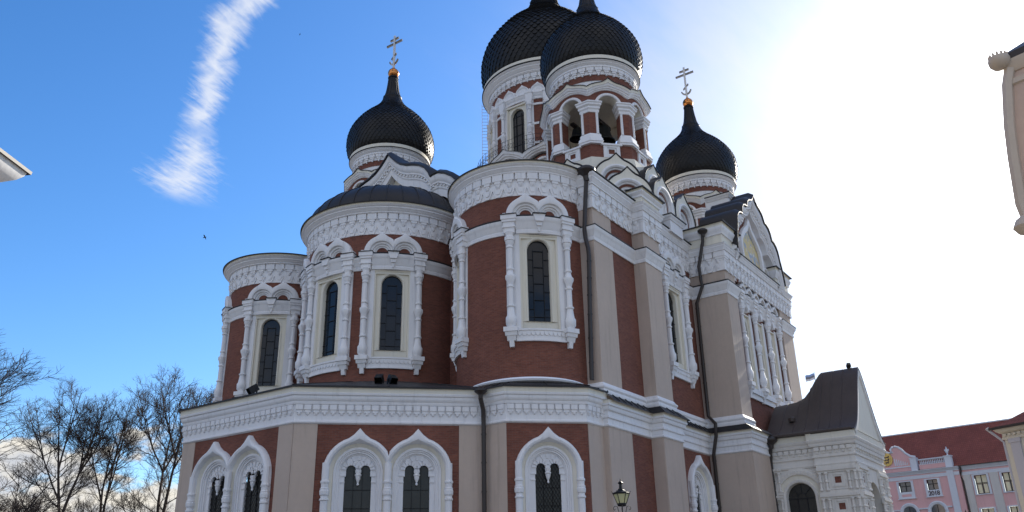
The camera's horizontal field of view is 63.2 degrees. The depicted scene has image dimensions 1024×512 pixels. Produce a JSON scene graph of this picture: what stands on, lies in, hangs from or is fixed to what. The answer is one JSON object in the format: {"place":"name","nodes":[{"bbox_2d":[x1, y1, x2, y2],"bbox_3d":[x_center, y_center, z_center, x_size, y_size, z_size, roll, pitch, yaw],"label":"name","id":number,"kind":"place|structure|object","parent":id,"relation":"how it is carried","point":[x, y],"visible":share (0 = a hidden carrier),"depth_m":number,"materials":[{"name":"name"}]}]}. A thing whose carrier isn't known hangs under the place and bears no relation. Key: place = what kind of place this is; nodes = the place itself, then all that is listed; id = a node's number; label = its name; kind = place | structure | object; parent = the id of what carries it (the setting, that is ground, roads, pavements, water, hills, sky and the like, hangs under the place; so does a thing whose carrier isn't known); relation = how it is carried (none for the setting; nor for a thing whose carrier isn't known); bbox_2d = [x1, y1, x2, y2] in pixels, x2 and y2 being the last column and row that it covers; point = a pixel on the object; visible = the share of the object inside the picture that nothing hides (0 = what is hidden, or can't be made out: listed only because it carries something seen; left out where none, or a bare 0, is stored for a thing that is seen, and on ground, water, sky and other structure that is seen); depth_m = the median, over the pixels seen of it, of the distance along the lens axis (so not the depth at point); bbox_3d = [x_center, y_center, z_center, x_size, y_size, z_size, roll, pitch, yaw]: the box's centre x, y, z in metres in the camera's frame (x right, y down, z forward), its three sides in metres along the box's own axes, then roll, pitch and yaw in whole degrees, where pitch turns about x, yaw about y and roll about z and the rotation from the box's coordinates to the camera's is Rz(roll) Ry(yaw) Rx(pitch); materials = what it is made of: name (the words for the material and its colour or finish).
{"place":"outdoors","nodes":[
{"label":"outdoors","id":0,"kind":"place"},
{"bbox_2d":[0,148,31,181],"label":"house","id":1,"kind":"structure","parent":0,"point":[11,168],"depth_m":14.98,"materials":[{"name":"white metal"}]},
{"bbox_2d":[0,0,1023,511],"label":"sky","id":2,"kind":"structure","parent":0,"point":[867,137],"materials":[{"name":"blue"}]},
{"bbox_2d":[175,0,893,511],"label":"cathedral","id":3,"kind":"structure","parent":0,"point":[635,292],"depth_m":43.96,"materials":[{"name":"brick"}]},
{"bbox_2d":[185,442,231,511],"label":"window","id":4,"kind":"structure","parent":3,"relation":"in","point":[211,468],"depth_m":37.62,"materials":[{"name":"stone"}]},
{"bbox_2d":[212,296,232,401],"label":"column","id":5,"kind":"structure","parent":3,"relation":"in","point":[218,391],"depth_m":51.30,"materials":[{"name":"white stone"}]},
{"bbox_2d":[226,435,271,511],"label":"window","id":6,"kind":"structure","parent":3,"relation":"in","point":[251,462],"depth_m":36.24,"materials":[{"name":"stone"}]},
{"bbox_2d":[246,383,259,393],"bbox_3d":[-11.751,6.078,37.746,0.544,0.580,0.400,14,-26,-32],"label":"floodlight","id":7,"kind":"object","parent":3,"relation":"attached to","point":[254,388],"visible":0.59,"depth_m":37.66,"materials":[{"name":"metal"}]},
{"bbox_2d":[233,282,301,396],"bbox_3d":[-14.584,5.191,49.934,3.766,7.680,0.904,0,-22,-2],"label":"window","id":8,"kind":"structure","parent":3,"relation":"in","point":[268,351],"depth_m":50.26,"materials":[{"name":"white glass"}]},
{"bbox_2d":[294,259,310,382],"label":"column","id":9,"kind":"structure","parent":3,"relation":"in","point":[303,281],"depth_m":45.61,"materials":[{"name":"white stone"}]},
{"bbox_2d":[299,238,356,382],"bbox_3d":[-9.821,2.748,44.202,3.714,7.680,0.882,-16,-26,32],"label":"window","id":10,"kind":"structure","parent":3,"relation":"in","point":[327,322],"depth_m":44.24,"materials":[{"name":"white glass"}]},
{"bbox_2d":[319,428,391,511],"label":"window","id":11,"kind":"structure","parent":3,"relation":"in","point":[357,472],"depth_m":35.13,"materials":[{"name":"stone"}]},
{"bbox_2d":[374,374,383,383],"bbox_3d":[-6.155,5.728,38.569,0.400,0.580,0.544,-3,-22,5],"label":"floodlight","id":12,"kind":"object","parent":3,"relation":"attached to","point":[378,378],"visible":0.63,"depth_m":38.59,"materials":[{"name":"metal"}]},
{"bbox_2d":[354,232,427,374],"bbox_3d":[-6.279,2.375,43.480,3.714,7.680,0.882,3,-22,-9],"label":"window","id":13,"kind":"structure","parent":3,"relation":"in","point":[391,312],"depth_m":43.59,"materials":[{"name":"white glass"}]},
{"bbox_2d":[387,374,397,386],"bbox_3d":[-5.553,5.771,38.709,0.400,0.580,0.544,14,-26,-32],"label":"floodlight","id":14,"kind":"object","parent":3,"relation":"attached to","point":[392,379],"visible":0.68,"depth_m":38.72,"materials":[{"name":"metal"}]},
{"bbox_2d":[388,429,452,511],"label":"window","id":15,"kind":"structure","parent":3,"relation":"in","point":[421,477],"depth_m":35.59,"materials":[{"name":"stone"}]},
{"bbox_2d":[448,216,468,371],"bbox_3d":[-2.803,1.759,42.158,0.901,7.680,3.764,3,-22,-9],"label":"window frame","id":16,"kind":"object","parent":3,"relation":"in","point":[458,248],"depth_m":41.37,"materials":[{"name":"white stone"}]},
{"bbox_2d":[487,108,497,161],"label":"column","id":17,"kind":"structure","parent":3,"relation":"in","point":[492,135],"depth_m":67.83,"materials":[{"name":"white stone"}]},
{"bbox_2d":[498,90,535,158],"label":"window","id":18,"kind":"structure","parent":3,"relation":"in","point":[516,121],"depth_m":65.79,"materials":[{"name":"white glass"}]},
{"bbox_2d":[473,377,582,386],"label":"cornice ledge","id":19,"kind":"structure","parent":3,"relation":"on","point":[528,379],"depth_m":37.31,"materials":[{"name":"white paint"}]},
{"bbox_2d":[500,193,579,348],"bbox_3d":[1.313,0.578,39.484,3.764,7.680,0.901,3,-22,-9],"label":"window","id":20,"kind":"structure","parent":3,"relation":"in","point":[538,277],"depth_m":39.62,"materials":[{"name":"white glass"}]},
{"bbox_2d":[542,88,548,153],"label":"window","id":21,"kind":"structure","parent":3,"relation":"in","point":[545,98],"depth_m":65.22,"materials":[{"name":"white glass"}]},
{"bbox_2d":[514,427,585,511],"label":"window","id":22,"kind":"structure","parent":3,"relation":"in","point":[549,470],"depth_m":35.67,"materials":[{"name":"stone"}]},
{"bbox_2d":[569,122,581,142],"bbox_3d":[4.220,-7.974,54.203,1.016,1.054,1.016,1,-22,-7],"label":"church bell","id":23,"kind":"object","parent":3,"relation":"hanging from","point":[576,135],"visible":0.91,"depth_m":54.07,"materials":[{"name":"brown metal"}]},
{"bbox_2d":[598,117,615,143],"bbox_3d":[5.878,-7.884,53.694,1.545,1.615,1.545,0,-22,-2],"label":"church bell","id":24,"kind":"object","parent":3,"relation":"hanging from","point":[605,132],"visible":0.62,"depth_m":53.43,"materials":[{"name":"brown metal"}]},
{"bbox_2d":[660,250,698,388],"bbox_3d":[9.222,3.434,46.922,0.850,7.680,3.440,-16,-26,32],"label":"window","id":25,"kind":"structure","parent":3,"relation":"in","point":[683,366],"depth_m":47.19,"materials":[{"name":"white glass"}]},
{"bbox_2d":[688,455,717,511],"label":"window","id":26,"kind":"structure","parent":3,"relation":"in","point":[701,487],"depth_m":44.55,"materials":[{"name":"stone"}]},
{"bbox_2d":[736,282,763,402],"bbox_3d":[14.374,5.183,50.673,0.880,7.260,2.300,-16,-26,32],"label":"window","id":27,"kind":"structure","parent":3,"relation":"in","point":[757,395],"depth_m":51.10,"materials":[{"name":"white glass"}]},
{"bbox_2d":[752,292,776,408],"bbox_3d":[15.705,5.866,52.420,0.880,7.260,2.300,-16,-26,32],"label":"window","id":28,"kind":"structure","parent":3,"relation":"in","point":[771,401],"depth_m":52.86,"materials":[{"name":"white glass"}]},
{"bbox_2d":[764,301,786,405],"bbox_3d":[17.036,6.549,54.167,0.880,7.260,2.300,-16,-26,32],"label":"window","id":29,"kind":"structure","parent":3,"relation":"in","point":[773,316],"depth_m":54.71,"materials":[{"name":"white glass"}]},
{"bbox_2d":[805,373,815,381],"bbox_3d":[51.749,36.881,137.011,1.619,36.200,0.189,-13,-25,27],"label":"flag","id":30,"kind":"object","parent":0,"point":[810,377],"visible":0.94,"depth_m":143.49,"materials":[{"name":"fabric"}]},
{"bbox_2d":[882,418,1019,511],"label":"palace","id":31,"kind":"structure","parent":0,"point":[950,466],"depth_m":96.54,"materials":[{"name":"paint"}]},
{"bbox_2d":[896,480,915,499],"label":"window","id":32,"kind":"structure","parent":31,"relation":"in","point":[907,487],"depth_m":98.26,"materials":[{"name":"white paint"}]},
{"bbox_2d":[896,503,923,511],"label":"arched window","id":33,"kind":"structure","parent":31,"relation":"in","point":[908,507],"depth_m":97.33,"materials":[{"name":"white paint"}]},
{"bbox_2d":[923,478,943,497],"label":"window","id":34,"kind":"structure","parent":31,"relation":"in","point":[934,486],"depth_m":96.22,"materials":[{"name":"white glass"}]},
{"bbox_2d":[924,501,952,511],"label":"arched window","id":35,"kind":"structure","parent":31,"relation":"in","point":[935,506],"depth_m":95.26,"materials":[{"name":"white paint"}]},
{"bbox_2d":[971,473,992,494],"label":"window","id":36,"kind":"structure","parent":31,"relation":"in","point":[983,484],"depth_m":93.19,"materials":[{"name":"beige glass"}]},
{"bbox_2d":[979,507,996,511],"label":"window","id":37,"kind":"structure","parent":31,"relation":"in","point":[989,509],"depth_m":92.09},
{"bbox_2d":[999,471,1014,492],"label":"window","id":38,"kind":"structure","parent":31,"relation":"in","point":[1006,476],"depth_m":91.52,"materials":[{"name":"beige glass"}]},
{"bbox_2d":[1007,505,1018,511],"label":"window","id":39,"kind":"structure","parent":31,"relation":"in","point":[1015,508],"depth_m":90.48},
{"bbox_2d":[985,412,1023,511],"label":"house","id":40,"kind":"structure","parent":0,"point":[1011,430],"depth_m":50.44,"materials":[{"name":"paint"}]},
{"label":"ground","id":41,"kind":"structure","parent":0,"visible":0},
{"bbox_2d":[0,495,58,511],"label":"bare tree","id":42,"kind":"object","parent":41,"relation":"on","point":[29,504],"visible":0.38,"depth_m":50.82,"materials":[{"name":"brown plant"}]},
{"bbox_2d":[0,329,110,511],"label":"bare tree","id":43,"kind":"object","parent":41,"relation":"on","point":[9,391],"visible":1,"depth_m":43.38,"materials":[{"name":"brown plant"}]},
{"bbox_2d":[0,376,130,511],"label":"bare tree","id":44,"kind":"object","parent":41,"relation":"on","point":[70,432],"visible":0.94,"depth_m":59.31,"materials":[{"name":"brown plant"}]},
{"bbox_2d":[66,388,158,511],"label":"bare tree","id":45,"kind":"object","parent":41,"relation":"on","point":[126,425],"visible":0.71,"depth_m":62.91,"materials":[{"name":"brown plant"}]},
{"bbox_2d":[99,363,215,511],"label":"bare tree","id":46,"kind":"object","parent":41,"relation":"on","point":[162,419],"visible":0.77,"depth_m":62.88,"materials":[{"name":"brown plant"}]},
{"bbox_2d":[172,401,191,481],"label":"bare tree","id":47,"kind":"object","parent":41,"relation":"on","point":[178,457],"visible":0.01,"depth_m":77.11,"materials":[{"name":"brown plant"}]},
{"bbox_2d":[611,479,630,511],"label":"street lamp","id":48,"kind":"object","parent":41,"relation":"on","point":[621,495],"visible":1,"depth_m":26.69,"materials":[{"name":"metal"}]},
{"bbox_2d":[987,42,1023,235],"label":"lantern","id":49,"kind":"object","parent":41,"relation":"on","point":[1010,63],"visible":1,"depth_m":3.00,"materials":[{"name":"beige glass"}]}
]}

